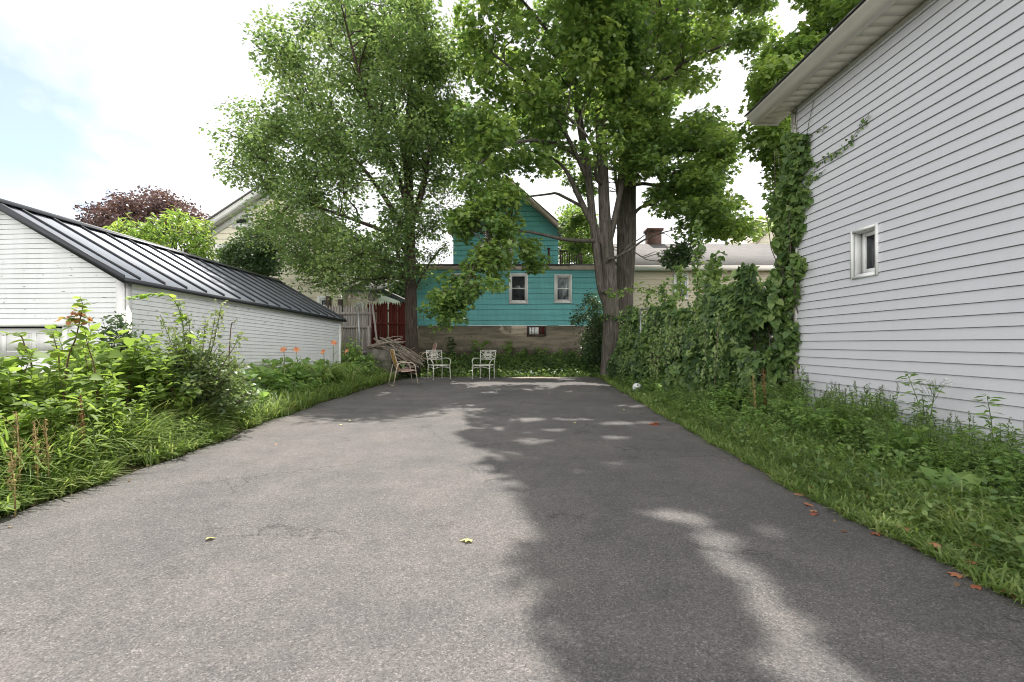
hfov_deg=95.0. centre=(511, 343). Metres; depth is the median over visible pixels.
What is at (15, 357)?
leafy weed
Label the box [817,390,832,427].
spiked weed
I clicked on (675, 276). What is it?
window
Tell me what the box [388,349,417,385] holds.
sling chair
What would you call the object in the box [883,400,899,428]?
feathery weed
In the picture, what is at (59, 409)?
leafy weed
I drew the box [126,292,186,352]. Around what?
bindweed shoot
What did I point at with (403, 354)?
branch
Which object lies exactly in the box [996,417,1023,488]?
spiked weed
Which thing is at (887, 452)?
bushy weed
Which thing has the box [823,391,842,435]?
spiked weed
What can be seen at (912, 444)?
bushy weed
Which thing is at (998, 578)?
short grass
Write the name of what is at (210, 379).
waxy shrub
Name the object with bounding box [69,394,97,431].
leafy weed
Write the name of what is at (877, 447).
bushy weed
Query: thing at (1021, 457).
bushy weed
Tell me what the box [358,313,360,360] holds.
metal pole
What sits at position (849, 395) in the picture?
spiked weed
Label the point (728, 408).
bushy weed
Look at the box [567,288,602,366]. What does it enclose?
trailing shrub
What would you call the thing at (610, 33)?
maple tree
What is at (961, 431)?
spiked weed
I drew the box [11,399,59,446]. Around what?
leafy weed
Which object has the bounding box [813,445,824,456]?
bushy weed
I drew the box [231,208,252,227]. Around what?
window
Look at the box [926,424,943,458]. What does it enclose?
bushy weed
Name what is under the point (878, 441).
spiked weed
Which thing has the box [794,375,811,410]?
spiked weed
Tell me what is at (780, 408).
spiked weed
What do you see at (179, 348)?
leafy weed
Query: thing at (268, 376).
side weed
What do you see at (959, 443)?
spiked weed
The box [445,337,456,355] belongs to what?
shade weed
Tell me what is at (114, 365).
leafy weed
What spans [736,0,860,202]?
leafy tree
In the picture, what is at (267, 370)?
side weed
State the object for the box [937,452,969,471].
bushy weed
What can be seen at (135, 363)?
leafy weed
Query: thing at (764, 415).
bushy weed
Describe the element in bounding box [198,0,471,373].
maple tree
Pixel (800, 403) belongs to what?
spiked weed
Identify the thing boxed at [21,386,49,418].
leafy weed
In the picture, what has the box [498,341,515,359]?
shade weed
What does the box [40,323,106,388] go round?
leafy weed
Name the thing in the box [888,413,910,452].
bushy weed
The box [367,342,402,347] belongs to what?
branch
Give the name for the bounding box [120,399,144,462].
narrow leaved weed
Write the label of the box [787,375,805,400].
spiked weed
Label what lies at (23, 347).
tall shoot
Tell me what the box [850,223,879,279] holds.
window
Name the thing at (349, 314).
picket fence
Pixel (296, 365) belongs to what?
side weed
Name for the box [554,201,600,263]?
leafy tree
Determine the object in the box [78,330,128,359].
leafy weed
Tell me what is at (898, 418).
bushy weed
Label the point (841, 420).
bushy weed
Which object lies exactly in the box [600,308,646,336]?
creeping undergrowth
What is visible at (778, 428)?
bushy weed
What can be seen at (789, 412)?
bushy weed
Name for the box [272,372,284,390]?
side weed
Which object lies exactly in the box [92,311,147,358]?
twiggy shrub
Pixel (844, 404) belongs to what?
spiked weed
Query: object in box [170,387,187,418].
leafy weed
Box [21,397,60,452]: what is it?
leafy weed
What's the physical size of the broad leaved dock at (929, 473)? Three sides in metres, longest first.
0.472 x 0.401 x 0.221 m
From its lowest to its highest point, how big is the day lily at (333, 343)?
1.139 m
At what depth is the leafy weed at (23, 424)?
3.65 m
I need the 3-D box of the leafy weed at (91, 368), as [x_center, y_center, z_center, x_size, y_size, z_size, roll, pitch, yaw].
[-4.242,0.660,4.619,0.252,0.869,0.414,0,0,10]
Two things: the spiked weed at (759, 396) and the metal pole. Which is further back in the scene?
the metal pole
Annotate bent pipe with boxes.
[348,295,372,304]
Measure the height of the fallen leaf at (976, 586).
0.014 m
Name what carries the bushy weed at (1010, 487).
on the ground at (124, 471)
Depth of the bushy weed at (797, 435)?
4.76 m
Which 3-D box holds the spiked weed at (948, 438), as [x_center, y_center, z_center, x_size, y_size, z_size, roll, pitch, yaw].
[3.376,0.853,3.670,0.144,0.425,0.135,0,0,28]
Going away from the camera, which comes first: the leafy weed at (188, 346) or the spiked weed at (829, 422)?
the spiked weed at (829, 422)
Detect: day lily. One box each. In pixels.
[255,347,324,379]
[267,347,328,384]
[306,349,353,386]
[309,340,355,384]
[329,349,379,385]
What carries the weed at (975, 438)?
on the ground at (124, 471)
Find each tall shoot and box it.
[0,331,38,410]
[46,331,68,397]
[51,296,94,399]
[77,328,108,402]
[228,318,237,373]
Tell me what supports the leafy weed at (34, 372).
on the ground at (124, 471)
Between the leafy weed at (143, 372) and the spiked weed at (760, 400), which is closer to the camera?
the leafy weed at (143, 372)
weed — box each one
[0,349,38,416]
[0,349,51,423]
[0,357,17,425]
[0,367,26,426]
[0,382,13,398]
[0,383,34,445]
[0,412,30,460]
[0,415,11,450]
[1,368,54,418]
[1,379,51,414]
[8,397,45,431]
[9,418,26,443]
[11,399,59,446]
[17,397,65,449]
[17,410,43,447]
[20,401,71,449]
[21,367,44,390]
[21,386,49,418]
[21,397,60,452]
[23,361,59,410]
[25,373,66,417]
[27,367,85,433]
[38,324,82,392]
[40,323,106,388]
[40,369,80,423]
[42,368,58,381]
[43,397,90,438]
[44,420,77,447]
[47,434,72,467]
[48,382,79,423]
[50,363,102,433]
[51,354,109,402]
[55,389,85,430]
[61,366,99,392]
[62,356,87,387]
[63,383,90,422]
[65,348,120,388]
[66,390,109,468]
[68,339,122,402]
[69,385,117,429]
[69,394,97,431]
[71,395,100,460]
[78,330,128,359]
[80,369,117,417]
[89,380,115,438]
[91,406,124,441]
[92,338,146,415]
[92,345,146,395]
[93,378,128,420]
[98,352,124,394]
[99,413,125,447]
[100,359,128,423]
[100,402,125,457]
[102,367,146,402]
[103,397,122,438]
[106,343,151,417]
[109,382,154,434]
[117,356,153,410]
[119,333,161,390]
[120,355,164,411]
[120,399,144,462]
[126,334,165,383]
[133,374,162,408]
[134,390,154,427]
[137,352,180,415]
[140,347,185,384]
[142,385,169,416]
[143,355,168,423]
[144,353,180,414]
[145,361,186,415]
[146,333,211,402]
[146,385,163,431]
[156,334,181,361]
[167,365,198,407]
[168,377,201,437]
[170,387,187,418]
[179,415,198,455]
[230,368,257,407]
[239,359,256,380]
[243,367,270,387]
[248,359,273,388]
[249,391,268,414]
[258,366,291,392]
[260,361,283,383]
[262,373,284,389]
[265,357,303,369]
[270,378,285,395]
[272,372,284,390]
[283,366,302,380]
[284,357,325,386]
[287,380,305,396]
[293,357,311,380]
[301,357,325,373]
[307,377,322,390]
[321,371,333,386]
[335,356,358,369]
[336,370,344,385]
[353,363,365,378]
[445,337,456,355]
[469,339,489,356]
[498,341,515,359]
[536,347,547,355]
[691,383,702,406]
[699,386,708,413]
[705,380,718,408]
[709,384,731,405]
[709,387,726,409]
[710,394,729,409]
[710,405,723,414]
[716,374,730,390]
[720,382,732,405]
[722,386,736,406]
[723,393,740,410]
[723,405,731,414]
[729,380,748,414]
[737,375,753,405]
[741,393,755,412]
[741,404,752,415]
[741,404,761,421]
[743,381,761,403]
[745,413,759,425]
[748,378,766,415]
[750,405,767,417]
[751,391,766,415]
[755,379,769,407]
[755,407,766,420]
[759,374,776,419]
[766,383,778,419]
[769,394,781,424]
[769,399,786,425]
[770,396,798,428]
[770,424,786,434]
[773,379,790,418]
[776,393,788,423]
[780,378,797,400]
[780,408,800,429]
[781,402,801,427]
[783,406,802,430]
[784,369,808,398]
[785,365,812,405]
[785,375,803,406]
[785,399,805,420]
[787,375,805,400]
[788,432,804,442]
[792,388,811,410]
[792,391,825,430]
[793,417,808,433]
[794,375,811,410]
[796,392,807,426]
[796,406,822,436]
[796,407,810,433]
[798,368,813,404]
[798,406,807,435]
[801,406,820,433]
[807,414,834,437]
[808,397,825,413]
[811,388,828,408]
[811,414,838,444]
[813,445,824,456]
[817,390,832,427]
[819,390,833,414]
[819,394,838,443]
[821,409,835,438]
[821,414,832,440]
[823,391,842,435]
[827,381,844,401]
[827,387,844,430]
[831,382,848,427]
[834,385,859,409]
[834,442,852,457]
[835,418,861,445]
[837,448,844,461]
[840,380,860,411]
[840,427,860,451]
[841,396,862,448]
[841,400,866,445]
[842,421,860,450]
[845,400,863,448]
[846,382,873,419]
[857,453,877,464]
[858,384,878,440]
[858,409,879,434]
[860,408,885,461]
[861,412,878,456]
[862,383,884,411]
[862,417,901,455]
[862,419,875,446]
[863,403,896,429]
[865,444,880,460]
[869,390,891,427]
[869,415,891,448]
[869,446,894,465]
[870,416,886,456]
[870,427,892,459]
[872,382,903,426]
[874,439,897,465]
[875,430,901,458]
[876,388,894,428]
[877,428,892,464]
[878,412,893,442]
[881,404,901,438]
[881,418,901,439]
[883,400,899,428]
[883,402,926,428]
[883,425,898,461]
[886,401,907,427]
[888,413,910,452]
[892,455,911,479]
[893,429,934,470]
[893,449,918,470]
[895,371,933,450]
[895,431,927,459]
[896,480,916,492]
[899,415,926,443]
[899,426,928,462]
[904,390,934,442]
[904,417,928,461]
[904,421,926,463]
[907,402,926,456]
[909,446,939,469]
[911,417,931,452]
[917,422,932,449]
[921,431,947,479]
[922,449,952,468]
[923,409,940,448]
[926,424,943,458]
[931,424,952,466]
[932,425,953,459]
[935,413,963,467]
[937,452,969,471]
[938,441,968,475]
[939,435,971,459]
[941,417,951,450]
[945,430,972,471]
[948,414,976,468]
[948,426,971,471]
[949,441,976,471]
[953,411,981,468]
[953,435,973,468]
[955,425,980,467]
[959,500,981,508]
[961,425,997,494]
[966,439,991,498]
[972,446,1002,476]
[972,449,1000,472]
[973,394,1004,472]
[973,437,994,486]
[975,432,1001,464]
[980,467,1023,502]
[982,478,1015,511]
[984,417,1018,483]
[989,440,1006,474]
[990,445,1020,493]
[991,423,1022,474]
[992,502,1021,523]
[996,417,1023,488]
[998,496,1023,514]
[1000,437,1023,479]
[1001,436,1023,499]
[1006,451,1023,470]
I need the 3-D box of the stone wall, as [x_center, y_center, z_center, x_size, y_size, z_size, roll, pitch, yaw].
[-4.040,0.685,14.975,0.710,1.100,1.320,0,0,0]
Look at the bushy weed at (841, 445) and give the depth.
4.22 m
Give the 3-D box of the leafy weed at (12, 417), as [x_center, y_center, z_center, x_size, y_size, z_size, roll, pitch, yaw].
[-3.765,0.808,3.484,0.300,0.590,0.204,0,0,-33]
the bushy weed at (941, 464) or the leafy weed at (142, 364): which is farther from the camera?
the leafy weed at (142, 364)
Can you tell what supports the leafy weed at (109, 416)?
on the ground at (124, 471)
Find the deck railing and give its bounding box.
[559,250,582,263]
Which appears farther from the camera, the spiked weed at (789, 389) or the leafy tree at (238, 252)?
the leafy tree at (238, 252)
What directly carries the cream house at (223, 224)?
on the ground at (124, 471)
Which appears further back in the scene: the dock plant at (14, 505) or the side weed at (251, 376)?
the side weed at (251, 376)
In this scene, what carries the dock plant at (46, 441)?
on the ground at (124, 471)
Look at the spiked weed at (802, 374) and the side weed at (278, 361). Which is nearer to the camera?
the spiked weed at (802, 374)
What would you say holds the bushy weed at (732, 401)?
on the ground at (124, 471)
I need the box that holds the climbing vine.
[760,101,869,406]
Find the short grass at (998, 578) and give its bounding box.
[594,374,1023,607]
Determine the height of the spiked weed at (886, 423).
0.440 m
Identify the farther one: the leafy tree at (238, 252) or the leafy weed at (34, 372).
the leafy tree at (238, 252)
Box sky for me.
[0,0,809,296]
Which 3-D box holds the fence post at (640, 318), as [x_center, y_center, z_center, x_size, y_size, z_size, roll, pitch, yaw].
[3.614,-0.148,12.264,0.063,1.615,1.339,0,0,-8]
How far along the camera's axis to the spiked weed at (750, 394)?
6.33 m
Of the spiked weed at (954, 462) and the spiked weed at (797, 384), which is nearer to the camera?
the spiked weed at (954, 462)
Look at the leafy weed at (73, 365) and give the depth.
4.71 m
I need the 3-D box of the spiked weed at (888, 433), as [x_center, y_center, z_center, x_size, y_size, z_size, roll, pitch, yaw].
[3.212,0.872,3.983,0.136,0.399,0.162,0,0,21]
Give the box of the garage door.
[0,328,61,381]
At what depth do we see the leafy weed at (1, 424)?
3.54 m
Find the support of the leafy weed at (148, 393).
on the ground at (124, 471)
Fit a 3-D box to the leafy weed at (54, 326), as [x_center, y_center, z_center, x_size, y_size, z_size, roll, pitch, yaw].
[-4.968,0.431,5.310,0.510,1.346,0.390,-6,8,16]
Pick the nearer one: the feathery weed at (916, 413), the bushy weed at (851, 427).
the feathery weed at (916, 413)
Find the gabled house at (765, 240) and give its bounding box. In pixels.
[729,215,774,243]
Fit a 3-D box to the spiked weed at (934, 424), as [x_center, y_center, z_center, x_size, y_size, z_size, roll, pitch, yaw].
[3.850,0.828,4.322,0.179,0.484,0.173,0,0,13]
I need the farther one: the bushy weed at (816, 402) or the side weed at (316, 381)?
the side weed at (316, 381)
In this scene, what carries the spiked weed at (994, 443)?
on the ground at (124, 471)
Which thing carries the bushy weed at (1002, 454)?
on the ground at (124, 471)
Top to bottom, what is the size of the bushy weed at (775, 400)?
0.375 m
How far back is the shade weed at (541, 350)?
17.44 m
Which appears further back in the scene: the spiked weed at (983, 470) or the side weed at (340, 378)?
the side weed at (340, 378)
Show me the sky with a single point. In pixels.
(97, 96)
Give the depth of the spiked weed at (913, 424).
4.18 m
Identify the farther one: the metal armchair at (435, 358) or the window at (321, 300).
the window at (321, 300)
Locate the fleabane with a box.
[898,377,952,458]
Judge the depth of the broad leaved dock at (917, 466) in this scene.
3.65 m
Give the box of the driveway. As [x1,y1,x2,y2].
[0,377,1023,681]
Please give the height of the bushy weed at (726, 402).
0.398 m
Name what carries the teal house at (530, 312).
on the ground at (124, 471)
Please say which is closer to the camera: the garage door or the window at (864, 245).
the window at (864, 245)
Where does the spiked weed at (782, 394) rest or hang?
on the ground at (124, 471)
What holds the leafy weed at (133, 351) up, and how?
on the ground at (124, 471)
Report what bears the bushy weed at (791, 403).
on the ground at (124, 471)
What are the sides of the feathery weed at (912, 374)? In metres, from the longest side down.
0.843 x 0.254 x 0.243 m
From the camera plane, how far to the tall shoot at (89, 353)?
4.50 m
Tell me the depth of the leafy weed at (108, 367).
5.14 m
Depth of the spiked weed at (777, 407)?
5.53 m
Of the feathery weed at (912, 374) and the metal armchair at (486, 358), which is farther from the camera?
the metal armchair at (486, 358)
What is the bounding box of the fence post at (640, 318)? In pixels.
[639,308,648,332]
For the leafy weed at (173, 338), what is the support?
on the ground at (124, 471)
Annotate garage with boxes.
[0,198,346,385]
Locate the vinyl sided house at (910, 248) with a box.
[744,0,1023,472]
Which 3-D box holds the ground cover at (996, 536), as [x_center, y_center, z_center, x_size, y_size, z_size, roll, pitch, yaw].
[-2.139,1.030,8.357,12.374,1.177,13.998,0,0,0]
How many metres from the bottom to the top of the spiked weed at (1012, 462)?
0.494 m
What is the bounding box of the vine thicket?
[605,218,790,413]
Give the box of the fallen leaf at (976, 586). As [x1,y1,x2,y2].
[970,584,981,589]
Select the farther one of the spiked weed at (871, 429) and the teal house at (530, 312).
the teal house at (530, 312)
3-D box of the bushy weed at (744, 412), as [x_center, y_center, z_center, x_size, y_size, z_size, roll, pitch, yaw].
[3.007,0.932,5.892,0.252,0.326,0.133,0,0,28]
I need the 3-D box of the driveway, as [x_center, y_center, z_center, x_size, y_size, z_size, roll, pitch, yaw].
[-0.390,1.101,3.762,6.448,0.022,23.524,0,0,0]
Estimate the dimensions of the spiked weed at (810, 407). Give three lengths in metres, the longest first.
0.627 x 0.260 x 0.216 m
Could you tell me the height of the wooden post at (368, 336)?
1.620 m
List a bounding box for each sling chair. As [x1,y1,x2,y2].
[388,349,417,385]
[419,343,437,368]
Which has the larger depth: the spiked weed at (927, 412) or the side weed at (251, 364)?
the side weed at (251, 364)
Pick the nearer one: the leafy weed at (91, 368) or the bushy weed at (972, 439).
the bushy weed at (972, 439)
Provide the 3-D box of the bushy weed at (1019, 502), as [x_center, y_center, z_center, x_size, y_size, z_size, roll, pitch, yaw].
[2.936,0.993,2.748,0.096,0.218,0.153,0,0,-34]
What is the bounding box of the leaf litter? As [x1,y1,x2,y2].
[4,378,1010,594]
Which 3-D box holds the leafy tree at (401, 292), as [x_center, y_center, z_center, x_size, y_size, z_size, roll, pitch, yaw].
[-10.047,-3.302,39.810,6.502,7.434,7.277,0,0,0]
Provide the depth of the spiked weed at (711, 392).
6.81 m
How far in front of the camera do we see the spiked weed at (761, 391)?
6.24 m
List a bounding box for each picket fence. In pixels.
[325,304,371,359]
[367,301,404,363]
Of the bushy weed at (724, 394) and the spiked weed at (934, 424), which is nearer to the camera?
the spiked weed at (934, 424)
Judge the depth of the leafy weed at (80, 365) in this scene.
4.87 m
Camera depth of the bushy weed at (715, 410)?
6.47 m
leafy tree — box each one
[102,205,220,259]
[211,225,292,279]
[388,266,404,297]
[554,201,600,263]
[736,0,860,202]
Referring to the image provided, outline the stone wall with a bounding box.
[368,348,399,374]
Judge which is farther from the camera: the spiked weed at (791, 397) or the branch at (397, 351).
the branch at (397, 351)
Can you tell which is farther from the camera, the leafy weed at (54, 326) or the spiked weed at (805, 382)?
the spiked weed at (805, 382)
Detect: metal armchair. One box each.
[426,350,450,379]
[472,350,495,379]
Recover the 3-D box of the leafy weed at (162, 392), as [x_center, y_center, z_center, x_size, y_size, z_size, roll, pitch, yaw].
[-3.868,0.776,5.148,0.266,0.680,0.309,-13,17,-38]
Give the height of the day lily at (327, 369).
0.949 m
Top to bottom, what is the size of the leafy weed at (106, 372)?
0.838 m
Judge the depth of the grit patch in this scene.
15.05 m
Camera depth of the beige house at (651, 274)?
20.52 m
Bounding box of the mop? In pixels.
[368,292,377,339]
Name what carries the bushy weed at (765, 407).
on the ground at (124, 471)
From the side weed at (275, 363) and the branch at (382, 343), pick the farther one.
the branch at (382, 343)
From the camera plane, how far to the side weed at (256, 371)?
7.88 m
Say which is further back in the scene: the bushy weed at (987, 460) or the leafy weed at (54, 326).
the leafy weed at (54, 326)
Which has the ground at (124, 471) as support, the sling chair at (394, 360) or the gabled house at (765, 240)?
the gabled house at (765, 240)
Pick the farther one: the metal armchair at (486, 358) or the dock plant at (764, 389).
the metal armchair at (486, 358)
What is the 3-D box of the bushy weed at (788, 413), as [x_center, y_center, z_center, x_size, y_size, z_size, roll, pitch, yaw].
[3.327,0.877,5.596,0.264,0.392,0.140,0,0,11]
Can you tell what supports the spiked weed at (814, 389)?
on the ground at (124, 471)
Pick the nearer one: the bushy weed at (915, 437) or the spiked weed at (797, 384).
the bushy weed at (915, 437)
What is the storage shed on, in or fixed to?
on the ground at (124, 471)
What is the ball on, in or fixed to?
on the ground at (124, 471)
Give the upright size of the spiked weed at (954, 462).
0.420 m
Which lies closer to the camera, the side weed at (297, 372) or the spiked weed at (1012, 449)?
the spiked weed at (1012, 449)
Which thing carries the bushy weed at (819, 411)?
on the ground at (124, 471)
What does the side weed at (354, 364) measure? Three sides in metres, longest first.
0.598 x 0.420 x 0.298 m
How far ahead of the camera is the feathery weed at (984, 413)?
3.60 m
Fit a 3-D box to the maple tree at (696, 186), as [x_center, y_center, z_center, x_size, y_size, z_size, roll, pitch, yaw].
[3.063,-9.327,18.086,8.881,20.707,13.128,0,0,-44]
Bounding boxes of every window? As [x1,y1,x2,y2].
[215,244,224,262]
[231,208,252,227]
[317,296,331,306]
[354,303,364,320]
[508,273,528,303]
[527,326,545,335]
[554,274,572,302]
[673,273,688,298]
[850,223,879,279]
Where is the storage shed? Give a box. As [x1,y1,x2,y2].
[377,290,404,304]
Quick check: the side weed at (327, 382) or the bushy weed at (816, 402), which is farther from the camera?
the side weed at (327, 382)
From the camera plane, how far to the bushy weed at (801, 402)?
5.84 m
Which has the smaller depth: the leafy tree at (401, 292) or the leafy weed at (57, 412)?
the leafy weed at (57, 412)
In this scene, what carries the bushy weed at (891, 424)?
on the ground at (124, 471)
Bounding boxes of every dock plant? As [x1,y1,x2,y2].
[0,447,25,516]
[2,411,33,492]
[25,421,61,499]
[31,418,70,485]
[748,375,764,420]
[761,369,773,418]
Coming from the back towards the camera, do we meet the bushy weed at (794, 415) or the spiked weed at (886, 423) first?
the bushy weed at (794, 415)
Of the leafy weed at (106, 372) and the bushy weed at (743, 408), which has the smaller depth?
the leafy weed at (106, 372)
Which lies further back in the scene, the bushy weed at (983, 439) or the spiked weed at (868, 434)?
the spiked weed at (868, 434)
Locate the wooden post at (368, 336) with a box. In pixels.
[367,327,370,354]
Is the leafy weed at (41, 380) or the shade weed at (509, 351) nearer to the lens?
the leafy weed at (41, 380)
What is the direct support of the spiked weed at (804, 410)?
on the ground at (124, 471)
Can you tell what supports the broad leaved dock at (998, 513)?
on the ground at (124, 471)
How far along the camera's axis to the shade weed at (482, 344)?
17.64 m
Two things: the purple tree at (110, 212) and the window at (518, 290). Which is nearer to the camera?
the window at (518, 290)
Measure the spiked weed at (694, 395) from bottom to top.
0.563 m
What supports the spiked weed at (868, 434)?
on the ground at (124, 471)
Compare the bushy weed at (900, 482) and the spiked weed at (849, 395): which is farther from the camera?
the spiked weed at (849, 395)
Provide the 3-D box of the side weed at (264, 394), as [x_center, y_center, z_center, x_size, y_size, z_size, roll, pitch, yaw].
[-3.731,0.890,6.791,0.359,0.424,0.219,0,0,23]
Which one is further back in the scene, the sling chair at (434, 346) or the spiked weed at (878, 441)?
the sling chair at (434, 346)
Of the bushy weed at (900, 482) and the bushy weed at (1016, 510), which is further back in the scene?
the bushy weed at (900, 482)
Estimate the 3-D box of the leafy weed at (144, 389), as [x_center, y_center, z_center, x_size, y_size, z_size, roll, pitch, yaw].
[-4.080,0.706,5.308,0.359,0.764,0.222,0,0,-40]
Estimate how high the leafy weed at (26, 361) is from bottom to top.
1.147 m
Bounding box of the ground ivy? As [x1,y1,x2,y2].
[403,352,600,376]
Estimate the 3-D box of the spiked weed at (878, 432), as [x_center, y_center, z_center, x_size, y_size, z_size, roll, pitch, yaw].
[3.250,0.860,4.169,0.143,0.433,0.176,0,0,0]
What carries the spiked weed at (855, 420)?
on the ground at (124, 471)
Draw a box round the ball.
[632,383,641,389]
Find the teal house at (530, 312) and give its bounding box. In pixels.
[416,175,615,358]
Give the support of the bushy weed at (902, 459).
on the ground at (124, 471)
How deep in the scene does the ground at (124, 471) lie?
7.69 m
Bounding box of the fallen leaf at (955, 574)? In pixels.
[947,572,962,577]
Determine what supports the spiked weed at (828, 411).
on the ground at (124, 471)
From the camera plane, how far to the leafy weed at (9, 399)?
3.81 m
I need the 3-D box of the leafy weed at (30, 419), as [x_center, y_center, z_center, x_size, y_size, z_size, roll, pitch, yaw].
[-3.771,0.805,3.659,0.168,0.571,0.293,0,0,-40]
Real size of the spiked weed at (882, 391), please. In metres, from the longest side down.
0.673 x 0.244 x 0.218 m
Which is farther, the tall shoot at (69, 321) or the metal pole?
the metal pole
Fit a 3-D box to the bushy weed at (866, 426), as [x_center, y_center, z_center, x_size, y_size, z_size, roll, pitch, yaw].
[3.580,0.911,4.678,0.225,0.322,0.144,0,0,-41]
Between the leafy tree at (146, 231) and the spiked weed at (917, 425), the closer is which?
the spiked weed at (917, 425)
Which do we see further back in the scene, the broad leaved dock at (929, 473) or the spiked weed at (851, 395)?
the spiked weed at (851, 395)
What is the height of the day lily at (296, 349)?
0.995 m
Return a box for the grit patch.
[512,377,559,377]
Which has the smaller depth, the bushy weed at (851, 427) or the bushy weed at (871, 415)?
the bushy weed at (851, 427)
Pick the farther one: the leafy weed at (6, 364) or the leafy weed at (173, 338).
the leafy weed at (173, 338)
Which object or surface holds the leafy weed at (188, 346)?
on the ground at (124, 471)
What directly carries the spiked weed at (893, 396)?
on the ground at (124, 471)
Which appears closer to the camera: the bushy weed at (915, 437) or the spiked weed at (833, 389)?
the bushy weed at (915, 437)
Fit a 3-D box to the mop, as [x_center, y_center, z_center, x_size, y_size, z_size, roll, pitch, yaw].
[-4.530,-0.801,15.472,0.461,1.859,0.270,0,0,21]
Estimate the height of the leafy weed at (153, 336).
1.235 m
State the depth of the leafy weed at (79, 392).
4.12 m
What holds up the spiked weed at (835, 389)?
on the ground at (124, 471)
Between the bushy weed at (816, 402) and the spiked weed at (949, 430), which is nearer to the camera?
the spiked weed at (949, 430)
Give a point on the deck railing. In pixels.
(561, 256)
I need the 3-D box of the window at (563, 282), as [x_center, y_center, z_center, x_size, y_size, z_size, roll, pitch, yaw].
[1.953,-2.105,17.951,0.715,1.109,0.058,0,0,0]
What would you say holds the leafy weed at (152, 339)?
on the ground at (124, 471)
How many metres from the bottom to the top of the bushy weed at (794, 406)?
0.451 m
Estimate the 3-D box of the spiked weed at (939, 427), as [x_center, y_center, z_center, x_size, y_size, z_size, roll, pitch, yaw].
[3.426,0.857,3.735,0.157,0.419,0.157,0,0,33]
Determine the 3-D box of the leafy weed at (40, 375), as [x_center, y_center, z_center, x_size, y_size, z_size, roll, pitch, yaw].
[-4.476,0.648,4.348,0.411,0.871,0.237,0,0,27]
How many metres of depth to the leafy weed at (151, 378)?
5.12 m
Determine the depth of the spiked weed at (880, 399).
4.80 m
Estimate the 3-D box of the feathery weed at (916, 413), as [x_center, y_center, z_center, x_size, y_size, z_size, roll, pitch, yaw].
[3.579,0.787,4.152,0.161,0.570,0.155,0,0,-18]
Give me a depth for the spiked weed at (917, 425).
3.85 m
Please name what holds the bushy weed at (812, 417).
on the ground at (124, 471)
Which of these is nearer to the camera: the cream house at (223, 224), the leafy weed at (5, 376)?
the leafy weed at (5, 376)
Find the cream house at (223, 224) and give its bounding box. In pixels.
[197,184,400,350]
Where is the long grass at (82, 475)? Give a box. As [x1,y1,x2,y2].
[0,365,399,516]
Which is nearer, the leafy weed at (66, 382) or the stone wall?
the leafy weed at (66, 382)
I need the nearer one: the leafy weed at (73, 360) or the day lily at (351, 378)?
the leafy weed at (73, 360)
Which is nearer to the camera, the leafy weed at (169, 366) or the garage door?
the leafy weed at (169, 366)
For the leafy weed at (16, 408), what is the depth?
3.87 m
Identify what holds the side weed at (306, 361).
on the ground at (124, 471)
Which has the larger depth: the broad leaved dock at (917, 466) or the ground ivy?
the ground ivy
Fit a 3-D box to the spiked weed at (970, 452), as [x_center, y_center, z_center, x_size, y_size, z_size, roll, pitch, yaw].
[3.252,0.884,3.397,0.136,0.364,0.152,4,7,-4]
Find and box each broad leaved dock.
[858,462,895,473]
[906,462,957,480]
[907,465,996,500]
[954,505,1023,528]
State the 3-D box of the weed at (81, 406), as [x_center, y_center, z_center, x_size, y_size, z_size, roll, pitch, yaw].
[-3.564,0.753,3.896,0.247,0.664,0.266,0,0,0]
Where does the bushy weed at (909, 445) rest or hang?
on the ground at (124, 471)
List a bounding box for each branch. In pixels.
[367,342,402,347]
[374,347,413,362]
[380,338,419,363]
[384,338,409,366]
[386,337,424,366]
[387,346,418,363]
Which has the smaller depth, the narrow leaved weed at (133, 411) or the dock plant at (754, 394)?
the narrow leaved weed at (133, 411)
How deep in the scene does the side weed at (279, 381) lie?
8.06 m
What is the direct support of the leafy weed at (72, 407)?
on the ground at (124, 471)
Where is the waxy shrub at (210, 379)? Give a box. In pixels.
[121,299,261,427]
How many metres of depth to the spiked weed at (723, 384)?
6.97 m
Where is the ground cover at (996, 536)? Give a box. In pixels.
[0,360,1023,576]
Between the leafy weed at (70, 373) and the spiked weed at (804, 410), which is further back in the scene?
the spiked weed at (804, 410)
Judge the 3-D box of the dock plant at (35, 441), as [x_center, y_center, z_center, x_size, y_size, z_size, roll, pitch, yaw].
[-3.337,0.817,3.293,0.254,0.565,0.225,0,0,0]
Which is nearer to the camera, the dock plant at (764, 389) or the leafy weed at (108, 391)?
the leafy weed at (108, 391)
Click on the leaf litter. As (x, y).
(954, 583)
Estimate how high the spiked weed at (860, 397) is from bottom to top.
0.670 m
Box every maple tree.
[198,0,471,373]
[415,0,704,375]
[431,0,783,329]
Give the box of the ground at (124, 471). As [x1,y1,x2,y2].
[0,359,1023,594]
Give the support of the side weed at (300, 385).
on the ground at (124, 471)
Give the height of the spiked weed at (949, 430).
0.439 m
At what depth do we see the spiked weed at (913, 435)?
3.90 m
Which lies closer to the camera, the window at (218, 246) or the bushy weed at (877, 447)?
the bushy weed at (877, 447)
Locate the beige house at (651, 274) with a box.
[613,228,776,338]
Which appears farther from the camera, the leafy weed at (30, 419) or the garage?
the garage
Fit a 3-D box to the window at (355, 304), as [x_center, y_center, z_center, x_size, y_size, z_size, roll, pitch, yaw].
[-7.016,-1.467,21.549,0.517,0.836,0.058,0,0,0]
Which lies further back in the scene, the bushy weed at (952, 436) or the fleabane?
the fleabane
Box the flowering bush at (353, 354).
[340,336,377,374]
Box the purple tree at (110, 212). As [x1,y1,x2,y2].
[73,185,210,247]

